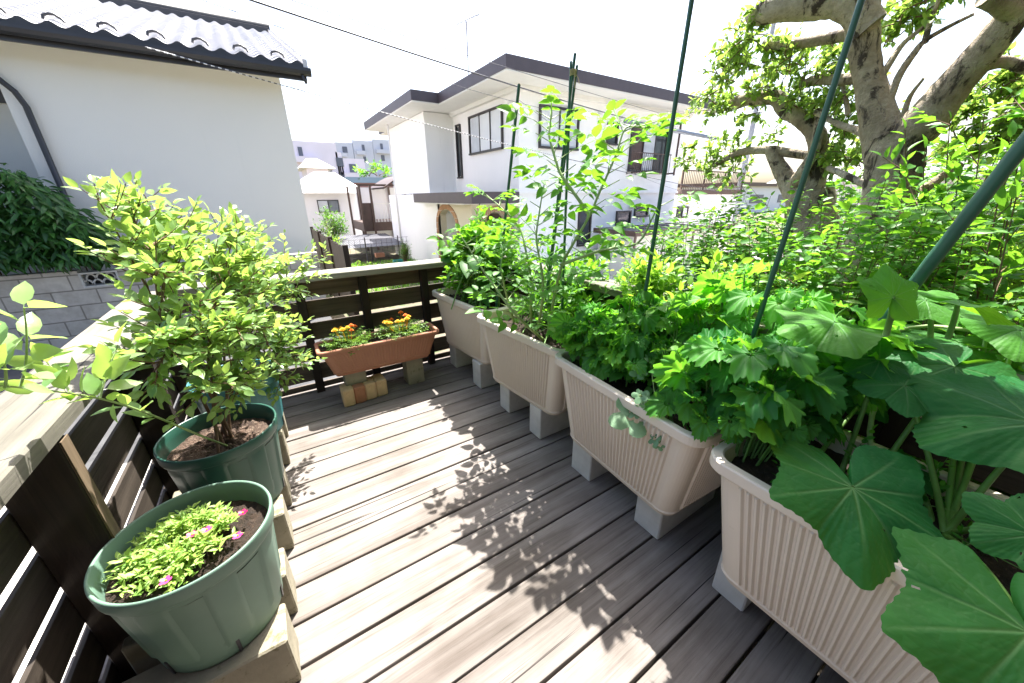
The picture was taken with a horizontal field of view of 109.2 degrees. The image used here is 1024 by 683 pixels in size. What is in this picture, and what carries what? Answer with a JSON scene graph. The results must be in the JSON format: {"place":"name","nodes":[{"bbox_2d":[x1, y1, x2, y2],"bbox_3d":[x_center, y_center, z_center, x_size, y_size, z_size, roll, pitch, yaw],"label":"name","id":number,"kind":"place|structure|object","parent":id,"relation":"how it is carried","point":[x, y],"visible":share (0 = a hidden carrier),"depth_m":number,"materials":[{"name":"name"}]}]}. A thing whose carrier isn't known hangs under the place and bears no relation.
{"place":"outdoors","nodes":[
{"label":"outdoors","id":0,"kind":"place"},
{"bbox_2d":[0,460,151,682],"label":"side path","id":1,"kind":"structure","parent":0,"point":[8,589],"depth_m":1.80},
{"bbox_2d":[298,159,335,177],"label":"roof","id":2,"kind":"structure","parent":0,"point":[306,167],"depth_m":33.57,"materials":[{"name":"tile"}]},
{"bbox_2d":[292,140,365,178],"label":"apartment block","id":3,"kind":"structure","parent":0,"point":[327,153],"depth_m":70.01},
{"bbox_2d":[343,177,393,187],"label":"roof","id":4,"kind":"structure","parent":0,"point":[364,180],"depth_m":41.98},
{"bbox_2d":[353,159,391,177],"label":"rooftop shrub","id":5,"kind":"object","parent":4,"relation":"on","point":[386,171],"visible":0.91,"depth_m":42.75,"materials":[{"name":"green plant"}]},
{"bbox_2d":[334,139,410,194],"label":"apartment block","id":6,"kind":"structure","parent":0,"point":[376,150],"depth_m":104.20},
{"bbox_2d":[346,177,405,250],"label":"roof terrace","id":7,"kind":"structure","parent":0,"point":[373,202],"depth_m":20.68,"materials":[{"name":"metal"}]},
{"bbox_2d":[291,0,698,123],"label":"overhead cable","id":8,"kind":"object","parent":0,"point":[449,49],"visible":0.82,"depth_m":5.27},
{"bbox_2d":[326,211,783,353],"bbox_3d":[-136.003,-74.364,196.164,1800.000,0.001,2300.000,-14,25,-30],"label":"ground","id":9,"kind":"structure","parent":0,"point":[354,253],"depth_m":17.05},
{"bbox_2d":[0,163,120,275],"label":"bamboo bush","id":10,"kind":"object","parent":9,"relation":"on","point":[45,227],"visible":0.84,"depth_m":4.27,"materials":[{"name":"green plant"}]},
{"bbox_2d":[0,0,314,274],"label":"stucco house","id":11,"kind":"structure","parent":9,"relation":"on","point":[97,88],"depth_m":5.09,"materials":[{"name":"paint"}]},
{"bbox_2d":[145,46,558,156],"bbox_3d":[-1.612,-4.268,7.091,7.881,0.785,0.015,-19,28,-39],"label":"overhead cable","id":12,"kind":"object","parent":11,"relation":"attached to","point":[320,95],"visible":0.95,"depth_m":5.69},
{"bbox_2d":[203,0,557,111],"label":"overhead cable","id":13,"kind":"object","parent":11,"relation":"attached to","point":[348,50],"visible":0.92,"depth_m":4.54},
{"bbox_2d":[249,0,714,138],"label":"overhead cable","id":14,"kind":"object","parent":11,"relation":"attached to","point":[300,16],"visible":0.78,"depth_m":4.96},
{"bbox_2d":[0,316,342,469],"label":"wall foot","id":15,"kind":"object","parent":9,"relation":"on","point":[14,374],"depth_m":3.81,"materials":[{"name":"concrete"}]},
{"bbox_2d":[0,252,325,355],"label":"block wall","id":16,"kind":"structure","parent":15,"relation":"on","point":[85,297],"depth_m":4.62,"materials":[{"name":"concrete"}]},
{"bbox_2d":[300,172,361,236],"bbox_3d":[-12.705,-8.939,24.132,4.565,4.196,8.200,-14,25,-30],"label":"white bungalow","id":17,"kind":"object","parent":9,"relation":"on","point":[320,190],"visible":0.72,"depth_m":21.59,"materials":[{"name":"paint"}]},
{"bbox_2d":[317,200,339,212],"bbox_3d":[-10.755,-7.937,21.350,1.141,0.682,0.078,-14,25,-30],"label":"window","id":18,"kind":"structure","parent":17,"relation":"in","point":[333,204],"depth_m":21.32,"materials":[{"name":"grey glass"}]},
{"bbox_2d":[313,205,349,239],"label":"garden bush","id":19,"kind":"object","parent":9,"relation":"on","point":[334,224],"visible":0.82,"depth_m":16.89,"materials":[{"name":"green plant"}]},
{"bbox_2d":[321,215,345,244],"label":"garden bush","id":20,"kind":"object","parent":9,"relation":"on","point":[328,234],"visible":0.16,"depth_m":11.73,"materials":[{"name":"green plant"}]},
{"bbox_2d":[310,227,362,333],"bbox_3d":[-4.797,-1.913,9.597,0.100,1.807,5.980,-14,25,-30],"label":"board fence","id":21,"kind":"object","parent":9,"relation":"on","point":[339,257],"visible":0.48,"depth_m":8.51,"materials":[{"name":"brown wood"}]},
{"bbox_2d":[336,233,404,260],"bbox_3d":[-7.097,-4.491,17.367,3.191,0.867,3.600,-14,25,-30],"label":"lean to roof","id":22,"kind":"object","parent":9,"relation":"on","point":[384,237],"visible":0.63,"depth_m":17.18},
{"bbox_2d":[345,235,408,263],"bbox_3d":[-5.589,-4.035,15.908,4.143,1.080,0.050,-14,25,-30],"label":"wire fence","id":23,"kind":"object","parent":9,"relation":"on","point":[364,239],"visible":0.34,"depth_m":15.70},
{"bbox_2d":[352,257,456,293],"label":"grass","id":24,"kind":"structure","parent":9,"relation":"on","point":[404,285],"depth_m":11.86,"materials":[{"name":"green plant"}]},
{"bbox_2d":[398,239,411,261],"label":"garden bush","id":25,"kind":"object","parent":24,"relation":"on","point":[405,253],"visible":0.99,"depth_m":14.27,"materials":[{"name":"green plant"}]},
{"bbox_2d":[364,53,745,279],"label":"white house","id":26,"kind":"structure","parent":9,"relation":"on","point":[436,171],"depth_m":12.69,"materials":[{"name":"paint"}]},
{"bbox_2d":[455,124,462,178],"bbox_3d":[-2.002,-7.123,13.701,0.100,1.810,0.360,-14,25,-30],"label":"window","id":27,"kind":"structure","parent":26,"relation":"in","point":[457,127],"depth_m":13.69,"materials":[{"name":"black glass"}]},
{"bbox_2d":[453,13,481,74],"bbox_3d":[-1.545,-10.342,12.784,1.064,2.079,0.400,-14,25,-30],"label":"tv antenna","id":28,"kind":"object","parent":26,"relation":"on","point":[465,20],"visible":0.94,"depth_m":12.60,"materials":[{"name":"metal"}]},
{"bbox_2d":[468,104,503,155],"bbox_3d":[-0.909,-6.884,11.976,0.100,1.190,2.230,-14,25,-30],"label":"window","id":29,"kind":"structure","parent":26,"relation":"in","point":[487,125],"depth_m":11.90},
{"bbox_2d":[538,104,579,150],"bbox_3d":[1.473,-6.543,11.195,1.560,1.140,0.100,-14,25,-30],"label":"window","id":30,"kind":"structure","parent":26,"relation":"in","point":[542,143],"depth_m":11.10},
{"bbox_2d":[576,208,591,246],"bbox_3d":[2.590,-4.074,12.985,0.610,1.310,0.100,-14,25,-30],"label":"window","id":31,"kind":"structure","parent":26,"relation":"in","point":[582,216],"depth_m":13.05,"materials":[{"name":"grey glass"}]},
{"bbox_2d":[606,123,618,145],"bbox_3d":[3.424,-7.035,12.361,0.510,0.660,0.100,-14,25,-30],"label":"window","id":32,"kind":"structure","parent":26,"relation":"in","point":[613,141],"depth_m":12.46,"materials":[{"name":"grey glass"}]},
{"bbox_2d":[615,210,631,225],"bbox_3d":[4.267,-4.604,13.944,0.810,0.760,0.100,-14,25,-30],"label":"window","id":33,"kind":"structure","parent":26,"relation":"in","point":[620,217],"depth_m":13.91,"materials":[{"name":"grey glass"}]},
{"bbox_2d":[633,206,648,216],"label":"window","id":34,"kind":"structure","parent":26,"relation":"in","point":[643,213],"depth_m":14.34,"materials":[{"name":"grey glass"}]},
{"bbox_2d":[626,127,670,174],"bbox_3d":[5.130,-7.068,13.428,2.150,1.635,0.270,-14,25,-30],"label":"window","id":35,"kind":"structure","parent":26,"relation":"in","point":[656,149],"depth_m":13.48,"materials":[{"name":"glass"}]},
{"bbox_2d":[624,119,716,139],"bbox_3d":[5.771,-7.453,12.872,5.230,0.276,0.130,-14,25,-30],"label":"laundry pole","id":36,"kind":"object","parent":26,"relation":"attached to","point":[685,131],"visible":0.59,"depth_m":13.11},
{"bbox_2d":[676,206,688,217],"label":"window","id":37,"kind":"structure","parent":26,"relation":"in","point":[685,210],"depth_m":16.86,"materials":[{"name":"white glass"}]},
{"bbox_2d":[512,249,670,291],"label":"hedge shrub","id":38,"kind":"object","parent":9,"relation":"on","point":[607,273],"depth_m":2.44,"materials":[{"name":"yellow plant"}]},
{"bbox_2d":[626,229,723,289],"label":"hedge shrub","id":39,"kind":"object","parent":9,"relation":"on","point":[672,250],"visible":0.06,"depth_m":3.86,"materials":[{"name":"green plant"}]},
{"bbox_2d":[632,170,829,292],"bbox_3d":[1.253,0.293,2.500,0.869,2.684,0.875,-14,25,-30],"label":"hedge shrub","id":40,"kind":"object","parent":9,"relation":"on","point":[728,258],"visible":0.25,"depth_m":2.09,"materials":[{"name":"green plant"}]},
{"bbox_2d":[728,23,775,241],"bbox_3d":[13.152,-11.502,20.009,1.400,11.634,0.340,-14,25,-30],"label":"utility pole","id":41,"kind":"object","parent":9,"relation":"on","point":[752,124],"visible":0.18,"depth_m":20.02,"materials":[{"name":"concrete"}]},
{"bbox_2d":[681,249,882,314],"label":"hedge shrub","id":42,"kind":"object","parent":9,"relation":"on","point":[797,277],"visible":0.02,"depth_m":1.44,"materials":[{"name":"green plant"}]},
{"bbox_2d":[672,0,1023,300],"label":"garden tree","id":43,"kind":"object","parent":9,"relation":"on","point":[878,117],"visible":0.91,"depth_m":1.92,"materials":[{"name":"green plant"}]},
{"bbox_2d":[720,169,1023,438],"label":"hedge shrub","id":44,"kind":"object","parent":9,"relation":"on","point":[822,264],"visible":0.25,"depth_m":1.35,"materials":[{"name":"green plant"}]},
{"bbox_2d":[826,99,1023,298],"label":"hedge shrub","id":45,"kind":"object","parent":9,"relation":"on","point":[852,191],"visible":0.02,"depth_m":3.29,"materials":[{"name":"green plant"}]},
{"bbox_2d":[844,204,1023,498],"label":"hedge shrub","id":46,"kind":"object","parent":9,"relation":"on","point":[1017,314],"visible":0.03,"depth_m":1.09,"materials":[{"name":"green plant"}]},
{"bbox_2d":[865,87,1023,354],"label":"hedge shrub","id":47,"kind":"object","parent":9,"relation":"on","point":[1014,261],"visible":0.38,"depth_m":1.28,"materials":[{"name":"green plant"}]},
{"bbox_2d":[897,167,1023,362],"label":"hedge shrub","id":48,"kind":"object","parent":9,"relation":"on","point":[1014,283],"visible":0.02,"depth_m":1.54,"materials":[{"name":"green plant"}]},
{"bbox_2d":[925,141,1023,288],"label":"hedge shrub","id":49,"kind":"object","parent":9,"relation":"on","point":[982,168],"visible":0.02,"depth_m":2.05,"materials":[{"name":"green plant"}]},
{"bbox_2d":[150,0,1023,194],"label":"sky","id":50,"kind":"structure","parent":0,"point":[639,41],"materials":[{"name":"white"}]},
{"bbox_2d":[593,221,735,277],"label":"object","id":51,"kind":"structure","parent":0,"point":[633,236],"depth_m":12.63,"materials":[{"name":"white concrete"}]},
{"bbox_2d":[677,182,784,212],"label":"long low building","id":52,"kind":"structure","parent":0,"point":[761,189],"depth_m":56.55,"materials":[{"name":"paint"}]},
{"bbox_2d":[636,599,825,682],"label":"deck joists","id":53,"kind":"object","parent":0,"point":[756,643],"depth_m":1.24,"materials":[{"name":"brown wood"}]},
{"bbox_2d":[62,356,848,682],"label":"deck floor","id":54,"kind":"structure","parent":53,"relation":"on","point":[450,522],"depth_m":1.12,"materials":[{"name":"brown wood"}]},
{"bbox_2d":[0,291,200,682],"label":"deck fence","id":55,"kind":"object","parent":54,"relation":"on","point":[63,519],"visible":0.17,"depth_m":0.71,"materials":[{"name":"brown wood"}]},
{"bbox_2d":[121,548,297,674],"bbox_3d":[-0.740,0.686,0.927,0.310,0.148,0.100,-14,25,-30],"label":"concrete block","id":56,"kind":"object","parent":54,"relation":"on","point":[138,658],"depth_m":0.83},
{"bbox_2d":[84,480,283,673],"bbox_3d":[-0.668,0.513,0.801,0.295,0.260,0.293,-20,29,-40],"label":"round pot","id":57,"kind":"object","parent":56,"relation":"on","point":[222,605],"visible":0.78,"depth_m":0.73,"materials":[{"name":"green plastic"}]},
{"bbox_2d":[103,501,247,597],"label":"calibrachoa plant","id":58,"kind":"object","parent":57,"relation":"on","point":[175,529],"visible":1,"depth_m":0.73,"materials":[{"name":"green plant"}]},
{"bbox_2d":[122,603,300,682],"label":"concrete block","id":59,"kind":"object","parent":54,"relation":"on","point":[269,653],"depth_m":0.79,"materials":[{"name":"concrete"}]},
{"bbox_2d":[172,464,291,506],"bbox_3d":[-0.965,0.550,1.273,0.310,0.148,0.100,-14,25,-30],"label":"concrete block","id":60,"kind":"object","parent":54,"relation":"on","point":[286,492],"depth_m":1.32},
{"bbox_2d":[153,403,284,500],"bbox_3d":[-0.875,0.381,1.137,0.293,0.260,0.295,11,24,26],"label":"round pot","id":61,"kind":"object","parent":60,"relation":"on","point":[189,461],"visible":0.76,"depth_m":1.08,"materials":[{"name":"green plastic"}]},
{"bbox_2d":[0,281,227,446],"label":"blueberry bush","id":62,"kind":"object","parent":61,"relation":"on","point":[56,375],"visible":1,"depth_m":0.58,"materials":[{"name":"green plant"}]},
{"bbox_2d":[62,168,294,452],"bbox_3d":[-0.851,-0.070,1.042,0.419,0.764,0.623,-14,25,-30],"label":"blueberry bush","id":63,"kind":"object","parent":61,"relation":"on","point":[181,338],"visible":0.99,"depth_m":0.92,"materials":[{"name":"green plant"}]},
{"bbox_2d":[273,494,293,550],"bbox_3d":[-0.859,0.614,1.110,0.310,0.148,0.100,-14,25,-30],"label":"concrete block","id":64,"kind":"object","parent":54,"relation":"on","point":[283,527],"depth_m":1.15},
{"bbox_2d":[278,428,290,464],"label":"concrete block","id":65,"kind":"object","parent":54,"relation":"on","point":[284,450],"depth_m":1.52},
{"bbox_2d":[186,359,283,430],"bbox_3d":[-1.085,0.249,1.471,0.293,0.260,0.295,2,22,5],"label":"round pot","id":66,"kind":"object","parent":65,"relation":"on","point":[272,383],"visible":0.15,"depth_m":1.42,"materials":[{"name":"green plastic"}]},
{"bbox_2d":[192,213,331,406],"bbox_3d":[-0.903,-0.121,1.457,0.406,0.759,0.576,17,28,37],"label":"blueberry bush","id":67,"kind":"object","parent":66,"relation":"in","point":[283,336],"visible":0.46,"depth_m":1.42,"materials":[{"name":"green plant"}]},
{"bbox_2d":[282,412,288,436],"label":"concrete block","id":68,"kind":"object","parent":54,"relation":"on","point":[285,428],"depth_m":1.71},
{"bbox_2d":[177,258,460,396],"bbox_3d":[-0.849,-0.080,2.169,1.750,0.712,0.130,-14,25,-30],"label":"deck fence","id":69,"kind":"object","parent":54,"relation":"on","point":[362,279],"visible":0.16,"depth_m":2.10,"materials":[{"name":"brown wood"}]},
{"bbox_2d":[339,383,355,406],"bbox_3d":[-0.898,0.290,1.989,0.058,0.098,0.100,-13,25,-29],"label":"half brick","id":70,"kind":"object","parent":54,"relation":"on","point":[348,396],"visible":0.92,"depth_m":1.95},
{"bbox_2d":[352,383,366,403],"bbox_3d":[-0.852,0.276,2.023,0.057,0.098,0.100,-14,25,-30],"label":"half brick","id":71,"kind":"object","parent":54,"relation":"on","point":[359,392],"visible":0.68,"depth_m":1.98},
{"bbox_2d":[343,371,366,385],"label":"concrete block","id":72,"kind":"object","parent":71,"relation":"on","point":[354,378],"depth_m":1.99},
{"bbox_2d":[314,322,438,376],"bbox_3d":[-0.734,0.046,2.049,0.644,0.165,0.189,-13,25,-29],"label":"trough planter","id":73,"kind":"object","parent":72,"relation":"on","point":[378,352],"visible":0.89,"depth_m":1.99,"materials":[{"name":"plastic"}]},
{"bbox_2d":[320,323,373,355],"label":"marigold plant","id":74,"kind":"object","parent":73,"relation":"in","point":[344,337],"visible":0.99,"depth_m":1.92,"materials":[{"name":"green plant"}]},
{"bbox_2d":[374,311,428,339],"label":"marigold plant","id":75,"kind":"object","parent":73,"relation":"on","point":[400,329],"visible":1,"depth_m":2.05,"materials":[{"name":"green plant"}]},
{"bbox_2d":[363,376,377,399],"bbox_3d":[-0.807,0.262,2.057,0.058,0.098,0.100,-14,26,-31],"label":"half brick","id":76,"kind":"object","parent":54,"relation":"on","point":[370,388],"visible":0.76,"depth_m":2.02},
{"bbox_2d":[371,373,387,396],"bbox_3d":[-0.761,0.248,2.091,0.060,0.098,0.100,-15,26,-32],"label":"half brick","id":77,"kind":"object","parent":54,"relation":"on","point":[379,379],"visible":0.86,"depth_m":2.06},
{"bbox_2d":[402,358,424,384],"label":"concrete block","id":78,"kind":"object","parent":54,"relation":"on","point":[413,371],"depth_m":2.18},
{"bbox_2d":[449,344,473,367],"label":"concrete block","id":79,"kind":"object","parent":54,"relation":"on","point":[458,358],"depth_m":2.40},
{"bbox_2d":[432,284,528,363],"bbox_3d":[-0.181,-0.120,2.241,0.377,0.345,0.617,-17,27,-35],"label":"planter","id":80,"kind":"object","parent":79,"relation":"on","point":[464,332],"visible":0.45,"depth_m":2.14,"materials":[{"name":"beige plastic"}]},
{"bbox_2d":[440,244,517,306],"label":"eggplant seedling","id":81,"kind":"object","parent":80,"relation":"on","point":[465,265],"visible":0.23,"depth_m":1.90,"materials":[{"name":"green plant"}]},
{"bbox_2d":[433,207,541,309],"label":"potato plant","id":82,"kind":"object","parent":80,"relation":"on","point":[469,231],"visible":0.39,"depth_m":2.03,"materials":[{"name":"green plant"}]},
{"bbox_2d":[495,83,520,306],"bbox_3d":[-0.037,-0.554,1.766,0.014,1.146,0.016,-13,38,-29],"label":"garden stake","id":83,"kind":"object","parent":80,"relation":"in","point":[511,156],"visible":0.58,"depth_m":1.63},
{"bbox_2d":[472,359,497,388],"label":"concrete block","id":84,"kind":"object","parent":54,"relation":"on","point":[483,375],"depth_m":2.13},
{"bbox_2d":[500,384,529,412],"bbox_3d":[0.098,0.254,1.981,0.328,0.158,0.090,-14,25,-30],"label":"concrete block","id":85,"kind":"object","parent":54,"relation":"on","point":[510,400],"depth_m":1.90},
{"bbox_2d":[530,403,569,438],"bbox_3d":[0.243,0.335,1.773,0.328,0.158,0.086,-14,25,-30],"label":"concrete block","id":86,"kind":"object","parent":54,"relation":"on","point":[543,424],"depth_m":1.69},
{"bbox_2d":[477,305,591,414],"bbox_3d":[0.145,0.071,1.756,0.377,0.345,0.617,-16,27,-35],"label":"planter","id":87,"kind":"object","parent":86,"relation":"on","point":[524,365],"visible":0.51,"depth_m":1.62,"materials":[{"name":"plastic"}]},
{"bbox_2d":[426,170,589,341],"bbox_3d":[0.012,-0.306,1.468,0.609,0.688,0.596,3,22,8],"label":"tomato plant","id":88,"kind":"object","parent":87,"relation":"on","point":[508,247],"visible":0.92,"depth_m":1.41,"materials":[{"name":"green plant"}]},
{"bbox_2d":[541,52,576,329],"bbox_3d":[0.179,-0.487,1.528,0.016,1.170,0.011,22,30,31],"label":"garden stake","id":89,"kind":"object","parent":87,"relation":"in","point":[563,148],"visible":0.56,"depth_m":1.43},
{"bbox_2d":[546,65,577,307],"bbox_3d":[0.190,-0.491,1.578,0.010,1.145,0.015,-16,34,-33],"label":"garden stake","id":90,"kind":"object","parent":87,"relation":"in","point":[572,98],"visible":0.31,"depth_m":1.44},
{"bbox_2d":[561,61,571,309],"bbox_3d":[0.217,-0.462,1.490,0.010,1.144,0.014,-4,20,-8],"label":"garden stake","id":91,"kind":"object","parent":87,"relation":"in","point":[567,164],"visible":0.56,"depth_m":1.41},
{"bbox_2d":[521,242,622,342],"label":"leafy weed","id":92,"kind":"object","parent":87,"relation":"in","point":[591,265],"visible":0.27,"depth_m":1.69,"materials":[{"name":"green plant"}]},
{"bbox_2d":[514,247,636,335],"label":"weed clump","id":93,"kind":"object","parent":87,"relation":"on","point":[567,302],"visible":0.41,"depth_m":1.64,"materials":[{"name":"green plant"}]},
{"bbox_2d":[496,85,706,336],"bbox_3d":[0.266,-0.390,1.332,0.717,0.931,0.431,17,27,36],"label":"tomato plant","id":94,"kind":"object","parent":87,"relation":"on","point":[611,130],"visible":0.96,"depth_m":1.25,"materials":[{"name":"green plant"}]},
{"bbox_2d":[572,440,607,480],"bbox_3d":[0.412,0.431,1.530,0.328,0.158,0.108,-14,25,-30],"label":"concrete block","id":95,"kind":"object","parent":54,"relation":"on","point":[587,466],"depth_m":1.44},
{"bbox_2d":[555,350,729,515],"bbox_3d":[0.458,0.267,1.259,0.377,0.345,0.617,-12,25,-27],"label":"planter","id":96,"kind":"object","parent":95,"relation":"on","point":[678,473],"visible":0.47,"depth_m":1.10,"materials":[{"name":"plastic"}]},
{"bbox_2d":[546,290,682,386],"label":"mustard greens","id":97,"kind":"object","parent":96,"relation":"on","point":[577,335],"visible":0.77,"depth_m":1.20,"materials":[{"name":"green plant"}]},
{"bbox_2d":[608,350,673,450],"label":"melon vine","id":98,"kind":"object","parent":96,"relation":"in","point":[619,420],"visible":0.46,"depth_m":1.03,"materials":[{"name":"green plant"}]},
{"bbox_2d":[639,0,693,332],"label":"garden stake","id":99,"kind":"object","parent":96,"relation":"in","point":[677,89],"visible":0.63,"depth_m":1.05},
{"bbox_2d":[579,290,775,399],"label":"herb clump","id":100,"kind":"object","parent":96,"relation":"in","point":[647,296],"visible":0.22,"depth_m":1.12,"materials":[{"name":"green plant"}]},
{"bbox_2d":[609,239,763,374],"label":"leafy weed","id":101,"kind":"object","parent":96,"relation":"in","point":[666,278],"visible":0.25,"depth_m":1.33,"materials":[{"name":"green plant"}]},
{"bbox_2d":[643,324,860,465],"bbox_3d":[0.569,0.113,0.887,0.371,0.322,0.398,-14,25,-30],"label":"shiso plant","id":102,"kind":"object","parent":96,"relation":"in","point":[753,400],"visible":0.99,"depth_m":0.79,"materials":[{"name":"green plant"}]},
{"bbox_2d":[649,259,936,416],"bbox_3d":[0.716,-0.009,1.037,0.373,0.433,0.642,-14,25,-30],"label":"shiso plant","id":103,"kind":"object","parent":96,"relation":"in","point":[727,293],"visible":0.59,"depth_m":0.97,"materials":[{"name":"green plant"}]},
{"bbox_2d":[751,0,864,338],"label":"garden stake","id":104,"kind":"object","parent":96,"relation":"in","point":[829,99],"visible":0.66,"depth_m":0.78,"materials":[{"name":"plastic"}]},
{"bbox_2d":[634,490,714,538],"bbox_3d":[0.586,0.529,1.281,0.328,0.158,0.098,-14,25,-30],"label":"concrete block","id":105,"kind":"object","parent":54,"relation":"on","point":[652,522],"depth_m":1.21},
{"bbox_2d":[712,552,751,610],"bbox_3d":[0.734,0.613,1.069,0.328,0.158,0.086,-14,25,-30],"label":"concrete block","id":106,"kind":"object","parent":54,"relation":"on","point":[722,585],"depth_m":1.00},
{"bbox_2d":[502,255,1023,497],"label":"deck fence","id":107,"kind":"object","parent":54,"relation":"on","point":[1007,480],"visible":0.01,"depth_m":0.92,"materials":[{"name":"brown wood"}]},
{"bbox_2d":[842,130,1023,374],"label":"garden stake","id":108,"kind":"object","parent":107,"relation":"attached to","point":[994,181],"visible":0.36,"depth_m":0.70,"materials":[{"name":"plastic"}]},
{"bbox_2d":[768,105,1023,256],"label":"grey roofed house","id":109,"kind":"structure","parent":0,"point":[944,137],"depth_m":10.57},
{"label":"concrete block","id":110,"kind":"object","parent":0,"visible":0},
{"bbox_2d":[709,421,1023,682],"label":"planter","id":111,"kind":"object","parent":110,"relation":"on","point":[780,566],"visible":0.39,"depth_m":0.73,"materials":[{"name":"plastic"}]},
{"bbox_2d":[770,424,1021,569],"bbox_3d":[0.776,0.305,0.659,0.257,0.160,0.481,-14,25,-30],"label":"weed clump","id":112,"kind":"object","parent":111,"relation":"in","point":[943,486],"visible":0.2,"depth_m":0.71,"materials":[{"name":"green plant"}]},
{"bbox_2d":[769,263,1023,682],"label":"squash plant","id":113,"kind":"object","parent":111,"relation":"on","point":[958,617],"visible":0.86,"depth_m":0.63,"materials":[{"name":"green plant"}]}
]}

